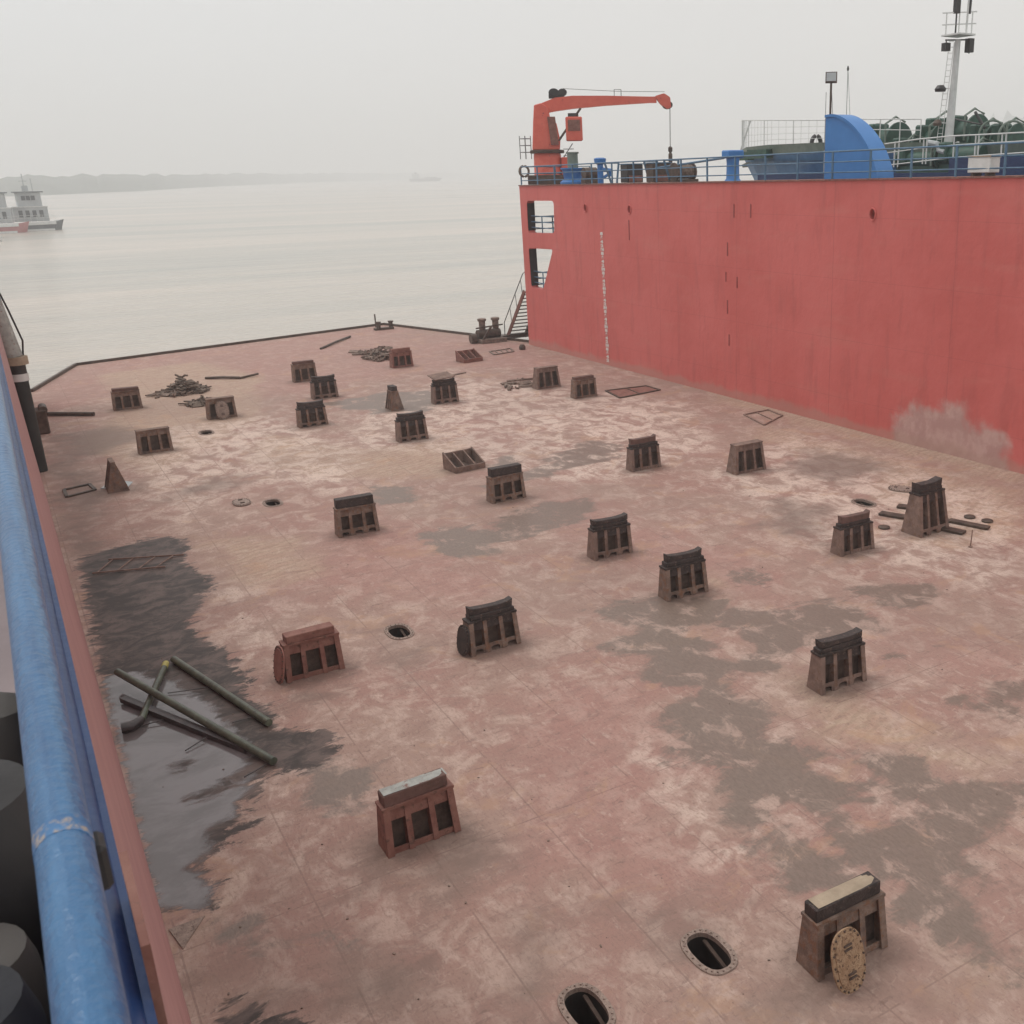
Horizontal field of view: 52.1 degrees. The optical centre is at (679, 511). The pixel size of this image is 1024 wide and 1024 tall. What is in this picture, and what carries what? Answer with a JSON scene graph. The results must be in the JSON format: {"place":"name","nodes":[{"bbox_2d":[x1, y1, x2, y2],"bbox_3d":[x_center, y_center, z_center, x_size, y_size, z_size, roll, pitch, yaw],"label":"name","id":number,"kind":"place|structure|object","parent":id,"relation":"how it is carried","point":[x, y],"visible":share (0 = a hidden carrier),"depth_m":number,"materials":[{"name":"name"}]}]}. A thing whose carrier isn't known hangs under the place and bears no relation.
{"place":"outdoors","nodes":[
{"label":"outdoors","id":0,"kind":"place"},
{"bbox_2d":[0,172,511,195],"bbox_3d":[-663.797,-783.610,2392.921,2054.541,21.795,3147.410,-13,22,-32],"label":"river bank","id":1,"kind":"structure","parent":0,"point":[81,183],"depth_m":1275.96,"materials":[{"name":"grey"}]},
{"bbox_2d":[0,173,753,388],"bbox_3d":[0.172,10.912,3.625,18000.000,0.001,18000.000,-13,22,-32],"label":"river water","id":2,"kind":"structure","parent":0,"point":[105,275],"depth_m":143.94,"materials":[{"name":"liquid"}]},
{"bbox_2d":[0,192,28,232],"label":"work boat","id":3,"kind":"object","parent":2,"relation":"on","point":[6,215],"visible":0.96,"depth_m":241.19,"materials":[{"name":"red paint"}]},
{"bbox_2d":[8,174,63,230],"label":"work boat","id":4,"kind":"object","parent":2,"relation":"on","point":[29,207],"visible":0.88,"depth_m":249.16,"materials":[{"name":"metal"}]},
{"bbox_2d":[0,335,191,1023],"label":"bulwark","id":5,"kind":"object","parent":2,"relation":"on","point":[126,834],"visible":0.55,"depth_m":6.74,"materials":[{"name":"red paint"}]},
{"bbox_2d":[0,692,23,766],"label":"mooring bollard","id":6,"kind":"object","parent":5,"relation":"on","point":[10,745],"visible":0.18,"depth_m":2.44,"materials":[{"name":"metal"}]},
{"bbox_2d":[0,759,46,980],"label":"mooring bollard","id":7,"kind":"object","parent":5,"relation":"on","point":[19,905],"visible":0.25,"depth_m":1.63,"materials":[{"name":"metal"}]},
{"bbox_2d":[0,965,47,1023],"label":"black canister","id":8,"kind":"object","parent":5,"relation":"on","point":[20,1002],"visible":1,"depth_m":1.33,"materials":[{"name":"metal"}]},
{"bbox_2d":[0,923,51,1023],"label":"grey canister","id":9,"kind":"object","parent":5,"relation":"on","point":[19,954],"visible":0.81,"depth_m":1.48,"materials":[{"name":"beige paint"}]},
{"bbox_2d":[0,354,167,1023],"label":"railing","id":10,"kind":"object","parent":5,"relation":"on","point":[100,967],"visible":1,"depth_m":1.40,"materials":[{"name":"metal"}]},
{"bbox_2d":[31,323,528,391],"bbox_3d":[-8.806,-1.259,40.461,27.966,3.145,70.492,-13,22,-32],"label":"barge hull","id":11,"kind":"object","parent":2,"relation":"on","point":[48,380],"visible":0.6,"depth_m":64.36,"materials":[{"name":"brown metal"}]},
{"bbox_2d":[409,172,440,181],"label":"cargo ship","id":12,"kind":"object","parent":2,"relation":"on","point":[415,176],"visible":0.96,"depth_m":1938.27,"materials":[{"name":"metal"}]},
{"bbox_2d":[739,119,1023,179],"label":"moored ship","id":13,"kind":"object","parent":2,"relation":"on","point":[811,146],"visible":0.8,"depth_m":57.97,"materials":[{"name":"grey paint"}]},
{"bbox_2d":[869,116,912,141],"bbox_3d":[11.187,-19.804,55.355,2.067,2.847,1.840,-13,22,-32],"label":"green winch","id":14,"kind":"object","parent":13,"relation":"on","point":[891,135],"visible":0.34,"depth_m":54.52,"materials":[{"name":"paint"}]},
{"bbox_2d":[895,148,934,172],"bbox_3d":[11.681,-17.166,49.882,1.161,1.277,2.760,-13,22,-32],"label":"green winch","id":15,"kind":"object","parent":13,"relation":"on","point":[916,165],"visible":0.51,"depth_m":49.90,"materials":[{"name":"paint"}]},
{"bbox_2d":[913,118,945,141],"bbox_3d":[12.839,-18.634,52.223,1.795,2.552,1.268,-13,22,-32],"label":"green winch","id":16,"kind":"object","parent":13,"relation":"on","point":[930,130],"visible":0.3,"depth_m":51.60,"materials":[{"name":"paint"}]},
{"bbox_2d":[884,132,1023,166],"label":"white railing","id":17,"kind":"object","parent":13,"relation":"on","point":[926,160],"visible":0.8,"depth_m":46.14,"materials":[{"name":"metal"}]},
{"bbox_2d":[933,0,976,141],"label":"ship mast","id":18,"kind":"object","parent":13,"relation":"on","point":[968,49],"visible":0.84,"depth_m":48.16,"materials":[{"name":"metal"}]},
{"bbox_2d":[933,137,993,172],"bbox_3d":[13.199,-16.571,47.661,1.342,1.502,2.990,-13,22,-32],"label":"green winch","id":19,"kind":"object","parent":13,"relation":"on","point":[948,152],"visible":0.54,"depth_m":47.83,"materials":[{"name":"paint"}]},
{"bbox_2d":[945,107,989,142],"bbox_3d":[14.542,-18.928,52.258,1.977,3.037,1.610,-13,22,-32],"label":"green winch","id":20,"kind":"object","parent":13,"relation":"on","point":[961,128],"visible":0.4,"depth_m":51.55,"materials":[{"name":"paint"}]},
{"bbox_2d":[967,117,1002,142],"bbox_3d":[14.956,-17.907,50.075,1.795,2.463,1.175,-13,22,-32],"label":"green winch","id":21,"kind":"object","parent":13,"relation":"on","point":[974,128],"visible":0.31,"depth_m":49.64,"materials":[{"name":"paint"}]},
{"bbox_2d":[948,157,1023,176],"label":"blue bulkhead","id":22,"kind":"object","parent":13,"relation":"attached to","point":[1011,162],"visible":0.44,"depth_m":43.42,"materials":[{"name":"paint"}]},
{"bbox_2d":[989,117,1023,141],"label":"green winch","id":23,"kind":"object","parent":13,"relation":"on","point":[1016,127],"visible":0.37,"depth_m":48.44,"materials":[{"name":"paint"}]},
{"bbox_2d":[997,120,1023,141],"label":"pipe hoop","id":24,"kind":"object","parent":13,"relation":"on","point":[1004,124],"visible":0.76,"depth_m":47.46,"materials":[{"name":"grey paint"}]},
{"bbox_2d":[0,0,1023,178],"label":"sky","id":25,"kind":"structure","parent":0,"point":[91,87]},
{"bbox_2d":[31,325,1023,1023],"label":"steel deck","id":26,"kind":"structure","parent":0,"point":[765,811],"depth_m":20.72,"materials":[{"name":"metal"}]},
{"bbox_2d":[0,293,47,472],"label":"vent pipe","id":27,"kind":"object","parent":26,"relation":"on","point":[18,360],"visible":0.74,"depth_m":36.07,"materials":[{"name":"metal"}]},
{"bbox_2d":[35,403,50,434],"bbox_3d":[-26.767,-3.880,42.836,0.760,1.160,0.900,-13,22,-32],"label":"fairlead box","id":28,"kind":"object","parent":26,"relation":"on","point":[41,409],"visible":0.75,"depth_m":42.57,"materials":[{"name":"brown metal"}]},
{"bbox_2d":[47,412,94,415],"bbox_3d":[-27.544,-4.395,45.946,2.730,0.171,0.180,0,18,4],"label":"steel pole","id":29,"kind":"object","parent":26,"relation":"on","point":[70,413],"visible":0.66,"depth_m":45.86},
{"bbox_2d":[62,483,96,497],"bbox_3d":[-20.381,-0.745,34.841,0.980,0.050,1.348,-13,22,-32],"label":"welded frame","id":30,"kind":"object","parent":26,"relation":"on","point":[92,487],"visible":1,"depth_m":34.79,"materials":[{"name":"brown metal"}]},
{"bbox_2d":[104,457,129,493],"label":"keel block","id":31,"kind":"object","parent":26,"relation":"on","point":[114,481],"depth_m":34.57,"materials":[{"name":"brown metal"}]},
{"bbox_2d":[110,386,142,410],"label":"keel block","id":32,"kind":"object","parent":26,"relation":"on","point":[124,398],"depth_m":46.99,"materials":[{"name":"brown metal"}]},
{"bbox_2d":[92,554,183,573],"bbox_3d":[-14.782,1.411,28.051,2.019,0.040,1.048,-4,19,-8],"label":"steel ladder","id":33,"kind":"object","parent":26,"relation":"on","point":[139,568],"visible":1,"depth_m":28.05,"materials":[{"name":"metal"}]},
{"bbox_2d":[121,660,168,732],"bbox_3d":[-10.707,3.691,20.803,0.376,0.200,2.868,-4,19,-9],"label":"cross pipe","id":34,"kind":"object","parent":26,"relation":"on","point":[133,724],"visible":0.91,"depth_m":20.10,"materials":[{"name":"metal"}]},
{"bbox_2d":[114,668,276,764],"bbox_3d":[-9.481,3.890,19.845,5.447,0.356,0.150,12,22,34],"label":"steel pipe","id":35,"kind":"object","parent":34,"relation":"on","point":[265,756],"visible":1,"depth_m":19.60,"materials":[{"name":"metal"}]},
{"bbox_2d":[134,426,173,454],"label":"keel block","id":36,"kind":"object","parent":26,"relation":"on","point":[153,440],"depth_m":39.52,"materials":[{"name":"brown metal"}]},
{"bbox_2d":[145,390,192,398],"bbox_3d":[-24.911,-5.807,50.008,2.038,0.244,1.824,-13,22,-32],"label":"scrap heap","id":37,"kind":"object","parent":26,"relation":"on","point":[165,394],"visible":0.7,"depth_m":49.76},
{"bbox_2d":[120,695,247,753],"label":"steel beam","id":38,"kind":"structure","parent":26,"relation":"on","point":[193,727],"depth_m":19.70,"materials":[{"name":"metal"}]},
{"bbox_2d":[159,374,211,395],"bbox_3d":[-24.440,-6.334,50.570,2.512,0.881,2.232,-13,22,-32],"label":"scrap heap","id":39,"kind":"object","parent":26,"relation":"on","point":[183,384],"visible":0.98,"depth_m":50.32,"materials":[{"name":"metal"}]},
{"bbox_2d":[169,916,204,948],"bbox_3d":[-6.831,5.879,14.312,0.472,0.020,0.535,-13,22,-32],"label":"triangular plate","id":40,"kind":"object","parent":26,"relation":"on","point":[183,933],"visible":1,"depth_m":14.36,"materials":[{"name":"metal"}]},
{"bbox_2d":[178,395,211,407],"bbox_3d":[-22.478,-5.205,47.822,1.619,0.415,1.902,-13,22,-32],"label":"scrap heap","id":41,"kind":"object","parent":26,"relation":"on","point":[198,402],"visible":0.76,"depth_m":47.54,"materials":[{"name":"metal"}]},
{"bbox_2d":[204,395,236,419],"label":"keel block","id":42,"kind":"object","parent":26,"relation":"on","point":[210,404],"depth_m":44.94,"materials":[{"name":"brown metal"}]},
{"bbox_2d":[170,656,272,725],"bbox_3d":[-9.452,3.622,21.017,4.209,0.146,0.150,15,24,39],"label":"steel pipe","id":43,"kind":"object","parent":26,"relation":"on","point":[228,695],"visible":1,"depth_m":20.80,"materials":[{"name":"metal"}]},
{"bbox_2d":[215,401,228,418],"bbox_3d":[-19.975,-4.457,44.804,0.540,0.800,0.066,-13,6,-32],"label":"manhole cover","id":44,"kind":"object","parent":26,"relation":"on","point":[222,409],"visible":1,"depth_m":44.79,"materials":[{"name":"metal"}]},
{"bbox_2d":[232,498,250,505],"bbox_3d":[-14.206,-0.331,33.242,0.540,0.066,0.800,-13,22,-32],"label":"manhole cover","id":45,"kind":"object","parent":26,"relation":"on","point":[241,502],"visible":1,"depth_m":33.14,"materials":[{"name":"metal"}]},
{"bbox_2d":[262,498,282,506],"bbox_3d":[-13.164,0.360,33.421,0.817,1.442,1.200,-13,22,-32],"label":"manhole","id":46,"kind":"object","parent":26,"relation":"in","point":[273,502],"visible":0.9,"depth_m":33.47,"materials":[{"name":"metal"}]},
{"bbox_2d":[273,645,284,683],"bbox_3d":[-8.324,3.165,21.286,0.050,0.800,0.520,-4,16,-42],"label":"manhole cover","id":47,"kind":"object","parent":26,"relation":"on","point":[279,664],"visible":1,"depth_m":21.22,"materials":[{"name":"brown metal"}]},
{"bbox_2d":[290,360,316,382],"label":"keel block","id":48,"kind":"object","parent":26,"relation":"on","point":[303,370],"depth_m":52.76,"materials":[{"name":"brown metal"}]},
{"bbox_2d":[279,622,344,682],"bbox_3d":[-7.799,2.929,21.696,1.203,0.989,0.472,-12,22,-32],"label":"keel block","id":49,"kind":"object","parent":26,"relation":"on","point":[313,650],"depth_m":21.61,"materials":[{"name":"red metal"}]},
{"bbox_2d":[295,399,328,427],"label":"keel block","id":50,"kind":"object","parent":26,"relation":"on","point":[310,414],"depth_m":43.26,"materials":[{"name":"brown metal"}]},
{"bbox_2d":[309,374,338,399],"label":"keel block","id":51,"kind":"object","parent":26,"relation":"on","point":[321,387],"depth_m":48.69,"materials":[{"name":"metal"}]},
{"bbox_2d":[333,492,379,537],"bbox_3d":[-9.545,0.069,30.194,1.203,1.112,0.472,-12,22,-31],"label":"keel block","id":52,"kind":"object","parent":26,"relation":"on","point":[353,514],"depth_m":30.08,"materials":[{"name":"brown metal"}]},
{"bbox_2d":[361,346,392,361],"bbox_3d":[-17.036,-9.286,59.340,2.762,0.735,2.719,-13,22,-32],"label":"scrap heap","id":53,"kind":"object","parent":26,"relation":"on","point":[380,352],"visible":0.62,"depth_m":58.97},
{"bbox_2d":[374,320,393,330],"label":"bollard","id":54,"kind":"object","parent":26,"relation":"on","point":[379,327],"visible":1,"depth_m":70.12,"materials":[{"name":"brown metal"}]},
{"bbox_2d":[385,385,403,410],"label":"keel block","id":55,"kind":"object","parent":26,"relation":"on","point":[393,401],"depth_m":46.02,"materials":[{"name":"brown metal"}]},
{"bbox_2d":[384,623,413,639],"bbox_3d":[-6.472,3.414,23.907,0.817,1.442,1.200,-13,22,-32],"label":"manhole","id":56,"kind":"object","parent":26,"relation":"in","point":[397,631],"visible":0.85,"depth_m":23.95,"materials":[{"name":"metal"}]},
{"bbox_2d":[389,347,413,367],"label":"keel block","id":57,"kind":"object","parent":26,"relation":"on","point":[400,357],"depth_m":56.31,"materials":[{"name":"red metal"}]},
{"bbox_2d":[394,410,428,442],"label":"keel block","id":58,"kind":"object","parent":26,"relation":"on","point":[410,426],"depth_m":40.64,"materials":[{"name":"metal"}]},
{"bbox_2d":[375,768,460,858],"bbox_3d":[-4.146,4.678,16.169,1.203,1.044,0.472,-14,22,-32],"label":"keel block","id":59,"kind":"object","parent":26,"relation":"on","point":[410,811],"depth_m":16.06,"materials":[{"name":"red metal"}]},
{"bbox_2d":[430,377,458,404],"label":"keel block","id":60,"kind":"object","parent":26,"relation":"on","point":[443,390],"depth_m":47.26,"materials":[{"name":"metal"}]},
{"bbox_2d":[427,371,454,380],"bbox_3d":[-10.986,-6.253,47.197,1.000,0.041,0.750,-19,34,-36],"label":"loose plate","id":61,"kind":"object","parent":60,"relation":"on","point":[441,376],"visible":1,"depth_m":47.14,"materials":[{"name":"metal"}]},
{"bbox_2d":[456,625,469,655],"bbox_3d":[-4.736,2.799,22.376,0.051,0.680,0.480,-4,16,-42],"label":"manhole cover","id":62,"kind":"object","parent":26,"relation":"on","point":[463,639],"visible":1,"depth_m":22.33,"materials":[{"name":"brown metal"}]},
{"bbox_2d":[442,447,485,473],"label":"keel block","id":63,"kind":"object","parent":26,"relation":"on","point":[463,460],"depth_m":36.74,"materials":[{"name":"metal"}]},
{"bbox_2d":[455,348,482,362],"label":"keel block","id":64,"kind":"object","parent":26,"relation":"on","point":[468,356],"depth_m":57.82,"materials":[{"name":"red metal"}]},
{"bbox_2d":[469,317,506,343],"bbox_3d":[-12.100,-11.371,64.213,2.202,1.460,1.300,-13,22,-32],"label":"mooring winch","id":65,"kind":"object","parent":26,"relation":"on","point":[482,335],"visible":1,"depth_m":64.08,"materials":[{"name":"brown metal"}]},
{"bbox_2d":[462,596,520,656],"bbox_3d":[-4.192,2.486,22.715,1.203,1.078,0.472,-14,22,-33],"label":"keel block","id":66,"kind":"object","parent":26,"relation":"on","point":[490,625],"depth_m":22.62,"materials":[{"name":"brown metal"}]},
{"bbox_2d":[486,463,525,503],"bbox_3d":[-5.633,-0.954,33.078,1.203,1.116,0.472,-14,22,-33],"label":"keel block","id":67,"kind":"object","parent":26,"relation":"on","point":[504,482],"depth_m":32.96,"materials":[{"name":"brown metal"}]},
{"bbox_2d":[501,272,528,337],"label":"steel stairs","id":68,"kind":"structure","parent":26,"relation":"on","point":[509,334],"depth_m":64.88,"materials":[{"name":"metal"}]},
{"bbox_2d":[500,380,531,389],"bbox_3d":[-8.376,-6.290,50.775,1.470,0.190,2.033,6,19,19],"label":"scrap heap","id":69,"kind":"object","parent":26,"relation":"on","point":[508,385],"visible":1,"depth_m":51.10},
{"bbox_2d":[532,365,560,389],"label":"keel block","id":70,"kind":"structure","parent":26,"relation":"on","point":[544,377],"depth_m":50.24,"materials":[{"name":"metal"}]},
{"bbox_2d":[161,401,1001,1008],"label":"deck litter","id":71,"kind":"object","parent":26,"relation":"on","point":[547,841],"visible":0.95,"depth_m":15.19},
{"bbox_2d":[570,374,596,398],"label":"keel block","id":72,"kind":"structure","parent":26,"relation":"on","point":[583,386],"depth_m":47.97,"materials":[{"name":"brown metal"}]},
{"bbox_2d":[557,983,615,1023],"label":"manhole","id":73,"kind":"object","parent":26,"relation":"in","point":[582,1003],"visible":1,"depth_m":13.20,"materials":[{"name":"metal"}]},
{"bbox_2d":[587,512,632,560],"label":"keel block","id":74,"kind":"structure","parent":26,"relation":"on","point":[607,536],"depth_m":28.01,"materials":[{"name":"metal"}]},
{"bbox_2d":[605,385,660,397],"bbox_3d":[-2.282,-5.782,49.142,2.557,0.050,1.943,-13,22,-32],"label":"welded frame","id":75,"kind":"object","parent":26,"relation":"on","point":[627,391],"visible":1,"depth_m":49.21,"materials":[{"name":"brown metal"}]},
{"bbox_2d":[626,434,660,471],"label":"keel block","id":76,"kind":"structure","parent":26,"relation":"on","point":[643,453],"depth_m":36.19,"materials":[{"name":"metal"}]},
{"bbox_2d":[658,546,708,601],"bbox_3d":[0.072,1.491,25.401,1.203,1.147,0.472,-12,21,-29],"label":"keel block","id":77,"kind":"object","parent":26,"relation":"on","point":[681,574],"depth_m":25.29,"materials":[{"name":"brown metal"}]},
{"bbox_2d":[680,928,737,975],"bbox_3d":[0.399,6.578,14.056,0.817,1.442,1.200,-13,22,-32],"label":"manhole","id":78,"kind":"object","parent":26,"relation":"in","point":[709,952],"visible":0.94,"depth_m":14.06,"materials":[{"name":"metal"}]},
{"bbox_2d":[726,439,765,474],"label":"keel block","id":79,"kind":"object","parent":26,"relation":"on","point":[746,457],"depth_m":35.70,"materials":[{"name":"metal"}]},
{"bbox_2d":[743,409,782,425],"bbox_3d":[3.706,-4.039,43.609,1.509,0.050,2.558,-7,19,-19],"label":"welded frame","id":80,"kind":"object","parent":26,"relation":"on","point":[759,422],"visible":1,"depth_m":43.72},
{"bbox_2d":[518,175,1023,473],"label":"casing tower","id":81,"kind":"structure","parent":26,"relation":"on","point":[891,308],"depth_m":41.84,"materials":[{"name":"metal"}]},
{"bbox_2d":[560,152,581,183],"bbox_3d":[-5.953,-19.424,57.947,1.700,1.700,1.683,-13,22,-32],"label":"capstan","id":82,"kind":"object","parent":81,"relation":"on","point":[572,157],"visible":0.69,"depth_m":57.50,"materials":[{"name":"blue paint"}]},
{"bbox_2d":[581,167,597,183],"bbox_3d":[-4.880,-18.601,56.726,1.100,0.842,0.600,-13,22,-32],"label":"pump","id":83,"kind":"object","parent":81,"relation":"on","point":[585,175],"visible":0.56,"depth_m":56.45,"materials":[{"name":"brown metal"}]},
{"bbox_2d":[519,88,672,184],"bbox_3d":[-5.007,-22.524,61.553,9.231,5.367,2.138,-3,18,-6],"label":"deck crane","id":84,"kind":"object","parent":81,"relation":"on","point":[546,150],"visible":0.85,"depth_m":60.77,"materials":[{"name":"red paint"}]},
{"bbox_2d":[594,158,610,182],"bbox_3d":[-4.101,-18.301,55.007,1.043,1.300,0.643,-13,22,-32],"label":"vent post","id":85,"kind":"object","parent":81,"relation":"on","point":[599,167],"visible":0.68,"depth_m":54.81,"materials":[{"name":"metal"}]},
{"bbox_2d":[619,163,642,182],"bbox_3d":[-2.481,-17.423,52.762,1.030,0.925,0.780,-13,22,-32],"label":"equipment box","id":86,"kind":"object","parent":81,"relation":"on","point":[629,173],"visible":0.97,"depth_m":52.48,"materials":[{"name":"brown paint"}]},
{"bbox_2d":[645,162,670,181],"bbox_3d":[-1.079,-16.804,50.755,1.080,0.925,0.780,-13,22,-32],"label":"equipment box","id":87,"kind":"object","parent":81,"relation":"on","point":[652,172],"visible":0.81,"depth_m":50.45,"materials":[{"name":"brown metal"}]},
{"bbox_2d":[668,163,698,181],"bbox_3d":[0.146,-16.228,49.014,1.300,0.870,0.840,-13,22,-32],"label":"winch","id":88,"kind":"object","parent":81,"relation":"on","point":[686,172],"visible":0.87,"depth_m":48.83,"materials":[{"name":"metal"}]},
{"bbox_2d":[655,158,724,167],"bbox_3d":[0.225,-16.370,48.264,0.100,0.517,5.989,-14,22,-33],"label":"slanting pipe","id":89,"kind":"object","parent":88,"relation":"on","point":[699,161],"visible":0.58,"depth_m":47.52,"materials":[{"name":"metal"}]},
{"bbox_2d":[722,150,743,180],"bbox_3d":[2.348,-15.398,45.621,0.850,1.290,0.760,-13,22,-32],"label":"blue post","id":90,"kind":"object","parent":81,"relation":"on","point":[729,170],"visible":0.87,"depth_m":45.39,"materials":[{"name":"metal"}]},
{"bbox_2d":[520,141,1023,184],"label":"guard railing","id":91,"kind":"object","parent":81,"relation":"on","point":[870,160],"visible":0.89,"depth_m":41.25,"materials":[{"name":"metal"}]},
{"bbox_2d":[823,72,836,178],"bbox_3d":[6.353,-16.270,43.270,0.549,4.236,0.442,1,18,6],"label":"floodlight","id":92,"kind":"object","parent":81,"relation":"on","point":[830,77],"visible":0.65,"depth_m":42.75,"materials":[{"name":"grey metal"}]},
{"bbox_2d":[824,114,893,178],"bbox_3d":[7.022,-14.349,40.276,0.913,2.465,3.103,-13,22,-32],"label":"blue housing","id":93,"kind":"object","parent":81,"relation":"on","point":[847,132],"visible":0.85,"depth_m":40.09,"materials":[{"name":"paint"}]},
{"bbox_2d":[967,155,999,175],"bbox_3d":[10.166,-11.588,34.367,0.540,0.650,1.000,-13,22,-32],"label":"white locker","id":94,"kind":"object","parent":81,"relation":"on","point":[987,161],"visible":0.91,"depth_m":34.11,"materials":[{"name":"metal"}]},
{"bbox_2d":[807,627,866,695],"bbox_3d":[3.206,2.984,20.830,1.203,1.100,0.472,-11,21,-30],"label":"keel block","id":95,"kind":"object","parent":26,"relation":"on","point":[836,660],"depth_m":20.70,"materials":[{"name":"metal"}]},
{"bbox_2d":[796,871,887,981],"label":"keel block","id":96,"kind":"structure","parent":26,"relation":"on","point":[857,903],"depth_m":13.45,"materials":[{"name":"brown metal"}]},
{"bbox_2d":[831,927,865,993],"bbox_3d":[2.155,5.709,13.055,0.540,0.840,0.066,-14,6,-33],"label":"manhole cover","id":97,"kind":"object","parent":26,"relation":"on","point":[848,962],"visible":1,"depth_m":13.03,"materials":[{"name":"brown metal"}]},
{"bbox_2d":[830,509,874,556],"bbox_3d":[4.748,0.539,28.138,1.203,1.087,0.472,-12,21,-30],"label":"keel block","id":98,"kind":"object","parent":26,"relation":"on","point":[853,533],"depth_m":28.02,"materials":[{"name":"metal"}]},
{"bbox_2d":[851,498,876,506],"bbox_3d":[5.797,0.367,32.495,0.817,1.442,1.200,-13,22,-32],"label":"manhole","id":99,"kind":"object","parent":26,"relation":"in","point":[863,502],"visible":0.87,"depth_m":32.47,"materials":[{"name":"metal"}]},
{"bbox_2d":[878,511,904,518],"bbox_3d":[6.467,0.097,30.965,0.913,0.070,0.300,10,22,31],"label":"plank","id":100,"kind":"object","parent":26,"relation":"on","point":[891,514],"visible":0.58,"depth_m":30.93,"materials":[{"name":"brown wood"}]},
{"bbox_2d":[888,485,911,491],"bbox_3d":[7.250,-0.778,33.569,0.880,0.066,0.600,9,21,26],"label":"manhole cover","id":101,"kind":"object","parent":26,"relation":"on","point":[899,488],"visible":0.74,"depth_m":33.50,"materials":[{"name":"metal"}]},
{"bbox_2d":[901,476,948,537],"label":"keel block","id":102,"kind":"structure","parent":26,"relation":"on","point":[926,513],"depth_m":29.33,"materials":[{"name":"metal"}]},
{"bbox_2d":[941,526,965,534],"bbox_3d":[7.879,0.529,29.597,0.673,0.070,0.300,14,24,38],"label":"plank","id":103,"kind":"object","parent":26,"relation":"on","point":[954,530],"visible":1,"depth_m":29.52,"materials":[{"name":"brown wood"}]},
{"bbox_2d":[948,518,990,529],"bbox_3d":[8.468,0.350,30.107,1.231,0.070,0.250,13,23,36],"label":"plank","id":104,"kind":"object","parent":26,"relation":"on","point":[969,524],"visible":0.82,"depth_m":30.04,"materials":[{"name":"brown wood"}]},
{"bbox_2d":[486,110,1023,176],"bbox_3d":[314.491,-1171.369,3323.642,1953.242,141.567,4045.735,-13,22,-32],"label":"hills","id":105,"kind":"structure","parent":0,"point":[705,149],"depth_m":4204.12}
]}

